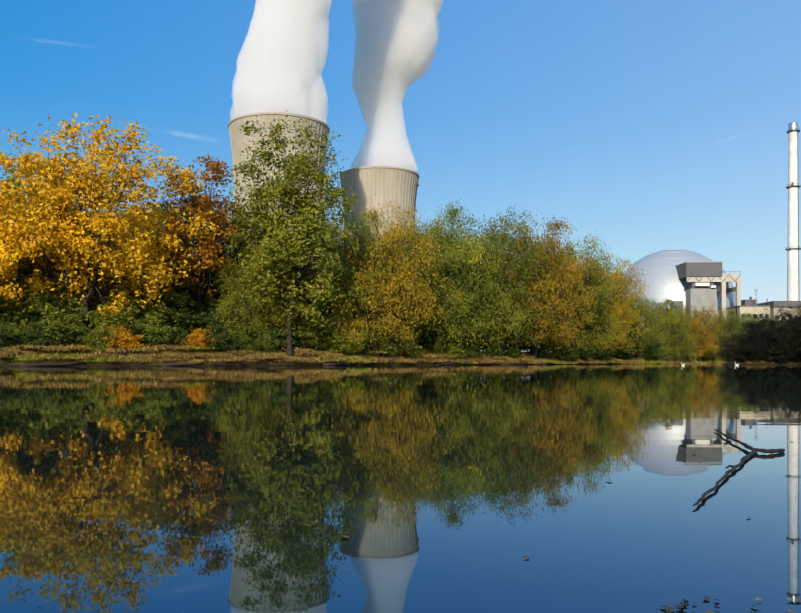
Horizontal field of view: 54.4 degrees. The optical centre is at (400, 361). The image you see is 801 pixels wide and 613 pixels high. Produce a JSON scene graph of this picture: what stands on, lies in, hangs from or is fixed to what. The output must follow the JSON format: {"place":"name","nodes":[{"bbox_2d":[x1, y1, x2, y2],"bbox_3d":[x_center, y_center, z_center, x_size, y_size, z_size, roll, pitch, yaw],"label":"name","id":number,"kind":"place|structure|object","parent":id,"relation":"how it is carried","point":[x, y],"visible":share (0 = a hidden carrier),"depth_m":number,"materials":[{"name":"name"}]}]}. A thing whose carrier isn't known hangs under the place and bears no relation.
{"place":"outdoors","nodes":[
{"label":"outdoors","id":0,"kind":"place"},
{"bbox_2d":[0,364,800,612],"bbox_3d":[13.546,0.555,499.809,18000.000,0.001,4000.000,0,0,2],"label":"river water","id":1,"kind":"structure","parent":0,"point":[453,488],"depth_m":3.39,"materials":[{"name":"blue liquid"}]},
{"bbox_2d":[105,383,800,612],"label":"floating leaves","id":2,"kind":"object","parent":1,"relation":"on","point":[667,608],"visible":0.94,"depth_m":1.76,"materials":[{"name":"brown plant"}]},
{"bbox_2d":[692,429,784,505],"bbox_3d":[2.018,0.538,4.537,0.438,0.035,3.639,0,0,23],"label":"dead branch","id":3,"kind":"object","parent":1,"relation":"on","point":[743,459],"visible":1,"depth_m":4.45,"materials":[{"name":"black wood"}]},
{"bbox_2d":[0,344,800,366],"bbox_3d":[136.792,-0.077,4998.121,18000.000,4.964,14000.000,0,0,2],"label":"terrain","id":4,"kind":"structure","parent":0,"point":[7,362],"depth_m":114.75,"materials":[{"name":"brown soil"}]},
{"bbox_2d":[0,321,15,346],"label":"bush","id":5,"kind":"object","parent":4,"relation":"on","point":[4,339],"visible":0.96,"depth_m":96.95,"materials":[{"name":"green plant"}]},
{"bbox_2d":[0,196,28,305],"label":"maple tree","id":6,"kind":"object","parent":4,"relation":"on","point":[13,293],"visible":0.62,"depth_m":98.93,"materials":[{"name":"yellow plant"}]},
{"bbox_2d":[1,322,28,344],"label":"bush","id":7,"kind":"object","parent":4,"relation":"on","point":[13,330],"visible":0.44,"depth_m":98.70,"materials":[{"name":"green plant"}]},
{"bbox_2d":[0,267,41,328],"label":"bush","id":8,"kind":"object","parent":4,"relation":"on","point":[5,318],"visible":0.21,"depth_m":103.01,"materials":[{"name":"green plant"}]},
{"bbox_2d":[0,293,52,329],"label":"bush","id":9,"kind":"object","parent":4,"relation":"on","point":[39,315],"visible":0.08,"depth_m":104.14,"materials":[{"name":"green plant"}]},
{"bbox_2d":[15,322,60,346],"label":"bush","id":10,"kind":"object","parent":4,"relation":"on","point":[28,336],"visible":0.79,"depth_m":98.82,"materials":[{"name":"green plant"}]},
{"bbox_2d":[0,276,93,343],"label":"bush","id":11,"kind":"object","parent":4,"relation":"on","point":[47,299],"visible":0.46,"depth_m":103.56,"materials":[{"name":"green plant"}]},
{"bbox_2d":[18,275,78,307],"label":"bush","id":12,"kind":"object","parent":4,"relation":"on","point":[75,299],"visible":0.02,"depth_m":109.21,"materials":[{"name":"green plant"}]},
{"bbox_2d":[0,149,97,295],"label":"poplar tree","id":13,"kind":"object","parent":4,"relation":"on","point":[30,268],"visible":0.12,"depth_m":114.20,"materials":[{"name":"yellow plant"}]},
{"bbox_2d":[37,344,72,351],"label":"clump","id":14,"kind":"object","parent":4,"relation":"on","point":[62,348],"visible":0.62,"depth_m":97.85,"materials":[{"name":"beige plant"}]},
{"bbox_2d":[24,309,90,344],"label":"bush","id":15,"kind":"object","parent":4,"relation":"on","point":[50,324],"visible":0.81,"depth_m":100.69,"materials":[{"name":"green plant"}]},
{"bbox_2d":[35,352,85,356],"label":"clump","id":16,"kind":"object","parent":4,"relation":"on","point":[68,354],"visible":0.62,"depth_m":98.23,"materials":[{"name":"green plant"}]},
{"bbox_2d":[59,343,90,349],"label":"clump","id":17,"kind":"object","parent":4,"relation":"on","point":[79,347],"visible":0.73,"depth_m":99.76,"materials":[{"name":"beige plant"}]},
{"bbox_2d":[59,318,99,345],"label":"bush","id":18,"kind":"object","parent":4,"relation":"on","point":[76,340],"visible":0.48,"depth_m":102.57,"materials":[{"name":"green plant"}]},
{"bbox_2d":[77,323,120,349],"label":"bush","id":19,"kind":"object","parent":4,"relation":"on","point":[93,340],"visible":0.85,"depth_m":102.02,"materials":[{"name":"green plant"}]},
{"bbox_2d":[50,287,162,339],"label":"bush","id":20,"kind":"object","parent":4,"relation":"on","point":[98,301],"visible":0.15,"depth_m":107.29,"materials":[{"name":"green plant"}]},
{"bbox_2d":[86,350,127,356],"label":"weeds","id":21,"kind":"object","parent":4,"relation":"on","point":[99,354],"visible":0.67,"depth_m":100.12,"materials":[{"name":"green plant"}]},
{"bbox_2d":[0,112,216,341],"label":"maple tree","id":22,"kind":"object","parent":4,"relation":"on","point":[64,227],"visible":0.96,"depth_m":102.64,"materials":[{"name":"yellow plant"}]},
{"bbox_2d":[82,294,164,342],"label":"bush","id":23,"kind":"object","parent":4,"relation":"on","point":[132,310],"visible":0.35,"depth_m":108.14,"materials":[{"name":"green plant"}]},
{"bbox_2d":[100,325,146,351],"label":"bush","id":24,"kind":"object","parent":4,"relation":"on","point":[125,339],"visible":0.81,"depth_m":103.37,"materials":[{"name":"orange plant"}]},
{"bbox_2d":[109,353,148,359],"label":"clump","id":25,"kind":"object","parent":4,"relation":"on","point":[124,356],"visible":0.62,"depth_m":101.42,"materials":[{"name":"beige plant"}]},
{"bbox_2d":[64,202,198,292],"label":"maple tree","id":26,"kind":"object","parent":4,"relation":"on","point":[134,258],"visible":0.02,"depth_m":127.40,"materials":[{"name":"yellow plant"}]},
{"bbox_2d":[124,355,158,362],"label":"clump","id":27,"kind":"object","parent":4,"relation":"on","point":[139,360],"visible":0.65,"depth_m":101.23,"materials":[{"name":"beige plant"}]},
{"bbox_2d":[126,344,159,351],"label":"clump","id":28,"kind":"object","parent":4,"relation":"on","point":[147,349],"visible":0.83,"depth_m":103.48,"materials":[{"name":"beige plant"}]},
{"bbox_2d":[117,281,181,342],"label":"bush","id":29,"kind":"object","parent":4,"relation":"on","point":[148,294],"depth_m":118.17,"materials":[{"name":"green plant"}]},
{"bbox_2d":[126,315,178,345],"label":"bush","id":30,"kind":"object","parent":4,"relation":"on","point":[152,333],"visible":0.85,"depth_m":107.67,"materials":[{"name":"green plant"}]},
{"bbox_2d":[131,286,194,345],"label":"bush","id":31,"kind":"object","parent":4,"relation":"on","point":[155,309],"visible":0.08,"depth_m":113.90,"materials":[{"name":"green plant"}]},
{"bbox_2d":[144,344,191,349],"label":"clump","id":32,"kind":"object","parent":4,"relation":"on","point":[171,347],"visible":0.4,"depth_m":106.31,"materials":[{"name":"brown plant"}]},
{"bbox_2d":[141,288,215,344],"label":"bush","id":33,"kind":"object","parent":4,"relation":"on","point":[186,315],"visible":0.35,"depth_m":114.48,"materials":[{"name":"green plant"}]},
{"bbox_2d":[123,187,235,300],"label":"tree","id":34,"kind":"object","parent":4,"relation":"on","point":[192,273],"visible":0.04,"depth_m":129.43,"materials":[{"name":"orange plant"}]},
{"bbox_2d":[165,327,195,345],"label":"bush","id":35,"kind":"object","parent":4,"relation":"on","point":[181,334],"visible":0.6,"depth_m":109.29,"materials":[{"name":"green plant"}]},
{"bbox_2d":[163,279,209,311],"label":"bush","id":36,"kind":"object","parent":4,"relation":"on","point":[188,293],"visible":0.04,"depth_m":124.90,"materials":[{"name":"green plant"}]},
{"bbox_2d":[179,328,215,348],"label":"bush","id":37,"kind":"object","parent":4,"relation":"on","point":[197,338],"visible":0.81,"depth_m":109.01,"materials":[{"name":"orange plant"}]},
{"bbox_2d":[151,155,250,311],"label":"oak tree","id":38,"kind":"object","parent":4,"relation":"on","point":[206,250],"visible":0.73,"depth_m":117.55,"materials":[{"name":"orange plant"}]},
{"bbox_2d":[173,301,248,335],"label":"bush","id":39,"kind":"object","parent":4,"relation":"on","point":[211,320],"visible":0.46,"depth_m":114.90,"materials":[{"name":"green plant"}]},
{"bbox_2d":[202,325,241,351],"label":"bush","id":40,"kind":"object","parent":4,"relation":"on","point":[221,341],"visible":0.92,"depth_m":110.84,"materials":[{"name":"green plant"}]},
{"bbox_2d":[194,194,262,305],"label":"poplar tree","id":41,"kind":"object","parent":4,"relation":"on","point":[230,255],"visible":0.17,"depth_m":128.24,"materials":[{"name":"orange plant"}]},
{"bbox_2d":[191,296,266,343],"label":"bush","id":42,"kind":"object","parent":4,"relation":"on","point":[229,322],"visible":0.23,"depth_m":116.74,"materials":[{"name":"green plant"}]},
{"bbox_2d":[225,329,257,350],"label":"bush","id":43,"kind":"object","parent":4,"relation":"on","point":[243,340],"visible":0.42,"depth_m":113.34,"materials":[{"name":"green plant"}]},
{"bbox_2d":[207,243,305,340],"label":"willow tree","id":44,"kind":"object","parent":4,"relation":"on","point":[249,308],"visible":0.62,"depth_m":116.33,"materials":[{"name":"green plant"}]},
{"bbox_2d":[248,333,279,352],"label":"bush","id":45,"kind":"object","parent":4,"relation":"on","point":[263,341],"visible":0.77,"depth_m":115.46,"materials":[{"name":"green plant"}]},
{"bbox_2d":[256,320,301,349],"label":"bush","id":46,"kind":"object","parent":4,"relation":"on","point":[282,338],"visible":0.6,"depth_m":118.66,"materials":[{"name":"green plant"}]},
{"bbox_2d":[220,207,337,347],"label":"willow tree","id":47,"kind":"object","parent":4,"relation":"on","point":[274,242],"depth_m":143.64,"materials":[{"name":"green plant"}]},
{"bbox_2d":[228,112,330,347],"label":"cooling tower","id":48,"kind":"structure","parent":4,"relation":"on","point":[238,139],"depth_m":447.66,"materials":[{"name":"concrete"}]},
{"bbox_2d":[232,291,326,346],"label":"bush","id":49,"kind":"object","parent":4,"relation":"on","point":[295,320],"visible":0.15,"depth_m":121.02,"materials":[{"name":"green plant"}]},
{"bbox_2d":[212,110,368,356],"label":"poplar tree","id":50,"kind":"object","parent":4,"relation":"on","point":[304,221],"visible":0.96,"depth_m":115.85,"materials":[{"name":"green plant"}]},
{"bbox_2d":[286,321,325,348],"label":"bush","id":51,"kind":"object","parent":4,"relation":"on","point":[306,334],"visible":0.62,"depth_m":122.22,"materials":[{"name":"green plant"}]},
{"bbox_2d":[19,358,610,366],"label":"drift logs","id":52,"kind":"object","parent":4,"relation":"on","point":[168,364],"visible":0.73,"depth_m":103.90,"materials":[{"name":"brown wood"}]},
{"bbox_2d":[302,332,331,349],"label":"bush","id":53,"kind":"object","parent":4,"relation":"on","point":[323,341],"visible":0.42,"depth_m":124.57,"materials":[{"name":"green plant"}]},
{"bbox_2d":[294,302,343,345],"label":"bush","id":54,"kind":"object","parent":4,"relation":"on","point":[319,325],"visible":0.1,"depth_m":126.48,"materials":[{"name":"green plant"}]},
{"bbox_2d":[281,207,392,348],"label":"willow tree","id":55,"kind":"object","parent":4,"relation":"on","point":[325,307],"visible":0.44,"depth_m":126.04,"materials":[{"name":"green plant"}]},
{"bbox_2d":[314,302,365,348],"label":"bush","id":56,"kind":"object","parent":4,"relation":"on","point":[328,334],"visible":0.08,"depth_m":129.99,"materials":[{"name":"green plant"}]},
{"bbox_2d":[325,329,367,352],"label":"bush","id":57,"kind":"object","parent":4,"relation":"on","point":[335,342],"visible":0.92,"depth_m":124.85,"materials":[{"name":"green plant"}]},
{"bbox_2d":[320,166,418,348],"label":"cooling tower","id":58,"kind":"structure","parent":4,"relation":"on","point":[399,185],"depth_m":567.75,"materials":[{"name":"concrete"}]},
{"bbox_2d":[363,329,391,350],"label":"bush","id":59,"kind":"object","parent":4,"relation":"on","point":[373,347],"visible":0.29,"depth_m":129.86,"materials":[{"name":"green plant"}]},
{"bbox_2d":[366,328,415,355],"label":"bush","id":60,"kind":"object","parent":4,"relation":"on","point":[391,348],"visible":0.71,"depth_m":130.09,"materials":[{"name":"green plant"}]},
{"bbox_2d":[364,309,418,344],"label":"bush","id":61,"kind":"object","parent":4,"relation":"on","point":[390,325],"depth_m":134.62,"materials":[{"name":"green plant"}]},
{"bbox_2d":[326,193,466,357],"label":"willow tree","id":62,"kind":"object","parent":4,"relation":"on","point":[404,282],"visible":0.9,"depth_m":126.73,"materials":[{"name":"green plant"}]},
{"bbox_2d":[397,340,426,356],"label":"bush","id":63,"kind":"object","parent":4,"relation":"on","point":[414,351],"visible":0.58,"depth_m":134.78,"materials":[{"name":"green plant"}]},
{"bbox_2d":[395,306,447,345],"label":"bush","id":64,"kind":"object","parent":4,"relation":"on","point":[432,332],"visible":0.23,"depth_m":140.26,"materials":[{"name":"green plant"}]},
{"bbox_2d":[358,213,491,348],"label":"willow tree","id":65,"kind":"object","parent":4,"relation":"on","point":[462,307],"visible":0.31,"depth_m":138.89,"materials":[{"name":"green plant"}]},
{"bbox_2d":[422,338,450,353],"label":"bush","id":66,"kind":"object","parent":4,"relation":"on","point":[432,347],"visible":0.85,"depth_m":141.25,"materials":[{"name":"green plant"}]},
{"bbox_2d":[415,312,470,349],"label":"bush","id":67,"kind":"object","parent":4,"relation":"on","point":[451,338],"visible":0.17,"depth_m":143.43,"materials":[{"name":"green plant"}]},
{"bbox_2d":[441,343,466,358],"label":"bush","id":68,"kind":"object","parent":4,"relation":"on","point":[458,352],"visible":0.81,"depth_m":142.44,"materials":[{"name":"green plant"}]},
{"bbox_2d":[400,198,520,358],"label":"willow tree","id":69,"kind":"object","parent":4,"relation":"on","point":[452,217],"visible":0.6,"depth_m":141.96,"materials":[{"name":"green plant"}]},
{"bbox_2d":[441,305,490,346],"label":"bush","id":70,"kind":"object","parent":4,"relation":"on","point":[476,343],"visible":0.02,"depth_m":151.18,"materials":[{"name":"green plant"}]},
{"bbox_2d":[460,342,483,356],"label":"bush","id":71,"kind":"object","parent":4,"relation":"on","point":[471,351],"visible":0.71,"depth_m":148.04,"materials":[{"name":"green plant"}]},
{"bbox_2d":[484,344,504,356],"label":"bush","id":72,"kind":"object","parent":4,"relation":"on","point":[493,349],"visible":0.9,"depth_m":153.55,"materials":[{"name":"green plant"}]},
{"bbox_2d":[473,310,523,350],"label":"bush","id":73,"kind":"object","parent":4,"relation":"on","point":[504,339],"visible":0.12,"depth_m":155.96,"materials":[{"name":"green plant"}]},
{"bbox_2d":[447,205,562,355],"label":"willow tree","id":74,"kind":"object","parent":4,"relation":"on","point":[512,316],"visible":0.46,"depth_m":152.48,"materials":[{"name":"green plant"}]},
{"bbox_2d":[503,346,522,357],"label":"bush","id":75,"kind":"object","parent":4,"relation":"on","point":[515,353],"visible":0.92,"depth_m":157.48,"materials":[{"name":"green plant"}]},
{"bbox_2d":[494,314,553,350],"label":"bush","id":76,"kind":"object","parent":4,"relation":"on","point":[528,343],"visible":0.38,"depth_m":158.48,"materials":[{"name":"green plant"}]},
{"bbox_2d":[529,343,552,357],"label":"bush","id":77,"kind":"object","parent":4,"relation":"on","point":[543,352],"visible":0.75,"depth_m":164.76,"materials":[{"name":"green plant"}]},
{"bbox_2d":[474,213,611,358],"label":"willow tree","id":78,"kind":"object","parent":4,"relation":"on","point":[553,265],"visible":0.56,"depth_m":158.21,"materials":[{"name":"green plant"}]},
{"bbox_2d":[526,309,584,348],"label":"bush","id":79,"kind":"object","parent":4,"relation":"on","point":[563,330],"depth_m":174.65,"materials":[{"name":"green plant"}]},
{"bbox_2d":[547,340,580,361],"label":"bush","id":80,"kind":"object","parent":4,"relation":"on","point":[566,353],"visible":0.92,"depth_m":169.00,"materials":[{"name":"green plant"}]},
{"bbox_2d":[534,230,622,354],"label":"willow tree","id":81,"kind":"object","parent":4,"relation":"on","point":[597,288],"visible":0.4,"depth_m":173.17,"materials":[{"name":"green plant"}]},
{"bbox_2d":[575,345,595,359],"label":"bush","id":82,"kind":"object","parent":4,"relation":"on","point":[587,353],"visible":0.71,"depth_m":177.28,"materials":[{"name":"green plant"}]},
{"bbox_2d":[565,318,610,350],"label":"bush","id":83,"kind":"object","parent":4,"relation":"on","point":[593,346],"visible":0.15,"depth_m":182.87,"materials":[{"name":"green plant"}]},
{"bbox_2d":[590,343,616,360],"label":"bush","id":84,"kind":"object","parent":4,"relation":"on","point":[599,354],"visible":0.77,"depth_m":183.31,"materials":[{"name":"green plant"}]},
{"bbox_2d":[598,330,642,356],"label":"bush","id":85,"kind":"object","parent":4,"relation":"on","point":[620,350],"visible":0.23,"depth_m":193.95,"materials":[{"name":"green plant"}]},
{"bbox_2d":[574,253,669,356],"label":"willow tree","id":86,"kind":"object","parent":4,"relation":"on","point":[617,309],"visible":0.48,"depth_m":186.28,"materials":[{"name":"green plant"}]},
{"bbox_2d":[603,308,643,347],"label":"bush","id":87,"kind":"object","parent":4,"relation":"on","point":[632,332],"visible":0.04,"depth_m":197.78,"materials":[{"name":"green plant"}]},
{"bbox_2d":[611,294,671,359],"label":"willow tree","id":88,"kind":"object","parent":4,"relation":"on","point":[652,338],"visible":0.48,"depth_m":203.28,"materials":[{"name":"green plant"}]},
{"bbox_2d":[630,340,669,355],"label":"bush","id":89,"kind":"object","parent":4,"relation":"on","point":[648,349],"visible":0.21,"depth_m":211.85,"materials":[{"name":"green plant"}]},
{"bbox_2d":[642,351,660,360],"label":"bush","id":90,"kind":"object","parent":4,"relation":"on","point":[651,357],"visible":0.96,"depth_m":207.12,"materials":[{"name":"green plant"}]},
{"bbox_2d":[644,301,691,338],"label":"willow tree","id":91,"kind":"object","parent":4,"relation":"on","point":[654,304],"visible":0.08,"depth_m":239.87,"materials":[{"name":"green plant"}]},
{"bbox_2d":[646,297,697,358],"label":"willow tree","id":92,"kind":"object","parent":4,"relation":"on","point":[674,317],"visible":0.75,"depth_m":222.26,"materials":[{"name":"green plant"}]},
{"bbox_2d":[660,349,684,361],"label":"bush","id":93,"kind":"object","parent":4,"relation":"on","point":[673,356],"visible":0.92,"depth_m":220.31,"materials":[{"name":"green plant"}]},
{"bbox_2d":[613,249,735,353],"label":"reactor dome","id":94,"kind":"structure","parent":4,"relation":"on","point":[668,283],"depth_m":412.49,"materials":[{"name":"grey metal"}]},
{"bbox_2d":[677,303,729,361],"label":"willow tree","id":95,"kind":"object","parent":4,"relation":"on","point":[696,327],"visible":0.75,"depth_m":247.41,"materials":[{"name":"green plant"}]},
{"bbox_2d":[670,262,740,332],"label":"industrial building","id":96,"kind":"structure","parent":4,"relation":"on","point":[702,290],"depth_m":394.58,"materials":[{"name":"concrete"}]},
{"bbox_2d":[707,310,748,360],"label":"willow tree","id":97,"kind":"object","parent":4,"relation":"on","point":[728,325],"visible":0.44,"depth_m":275.15,"materials":[{"name":"green plant"}]},
{"bbox_2d":[712,331,747,362],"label":"headland tree","id":98,"kind":"object","parent":4,"relation":"on","point":[727,353],"visible":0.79,"depth_m":151.38,"materials":[{"name":"green plant"}]},
{"bbox_2d":[732,344,761,361],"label":"bush","id":99,"kind":"object","parent":4,"relation":"on","point":[745,357],"visible":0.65,"depth_m":149.21,"materials":[{"name":"green plant"}]},
{"bbox_2d":[735,311,771,346],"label":"willow tree","id":100,"kind":"object","parent":4,"relation":"on","point":[745,315],"visible":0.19,"depth_m":298.00,"materials":[{"name":"green plant"}]},
{"bbox_2d":[737,314,781,345],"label":"headland tree","id":101,"kind":"object","parent":4,"relation":"on","point":[760,322],"visible":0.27,"depth_m":154.76,"materials":[{"name":"green plant"}]},
{"bbox_2d":[737,323,788,361],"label":"headland tree","id":102,"kind":"object","parent":4,"relation":"on","point":[763,341],"visible":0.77,"depth_m":148.19,"materials":[{"name":"green plant"}]},
{"bbox_2d":[726,289,800,331],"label":"auxiliary buildings","id":103,"kind":"structure","parent":4,"relation":"on","point":[750,306],"depth_m":402.21,"materials":[{"name":"beige concrete"}]},
{"bbox_2d":[758,340,797,362],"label":"bush","id":104,"kind":"object","parent":4,"relation":"on","point":[778,357],"visible":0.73,"depth_m":146.28,"materials":[{"name":"green plant"}]},
{"bbox_2d":[758,317,800,358],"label":"headland tree","id":105,"kind":"object","parent":4,"relation":"on","point":[785,337],"visible":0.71,"depth_m":145.99,"materials":[{"name":"green plant"}]},
{"bbox_2d":[758,303,800,344],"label":"headland tree","id":106,"kind":"object","parent":4,"relation":"on","point":[785,314],"visible":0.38,"depth_m":151.75,"materials":[{"name":"green plant"}]},
{"bbox_2d":[782,339,800,361],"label":"bush","id":107,"kind":"object","parent":4,"relation":"on","point":[798,355],"visible":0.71,"depth_m":144.42,"materials":[{"name":"green plant"}]},
{"bbox_2d":[785,122,800,300],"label":"chimney","id":108,"kind":"object","parent":4,"relation":"on","point":[793,282],"visible":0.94,"depth_m":461.31,"materials":[{"name":"silver metal"}]},
{"bbox_2d":[0,0,800,351],"label":"sky","id":109,"kind":"structure","parent":0,"point":[607,117],"materials":[{"name":"blue"}]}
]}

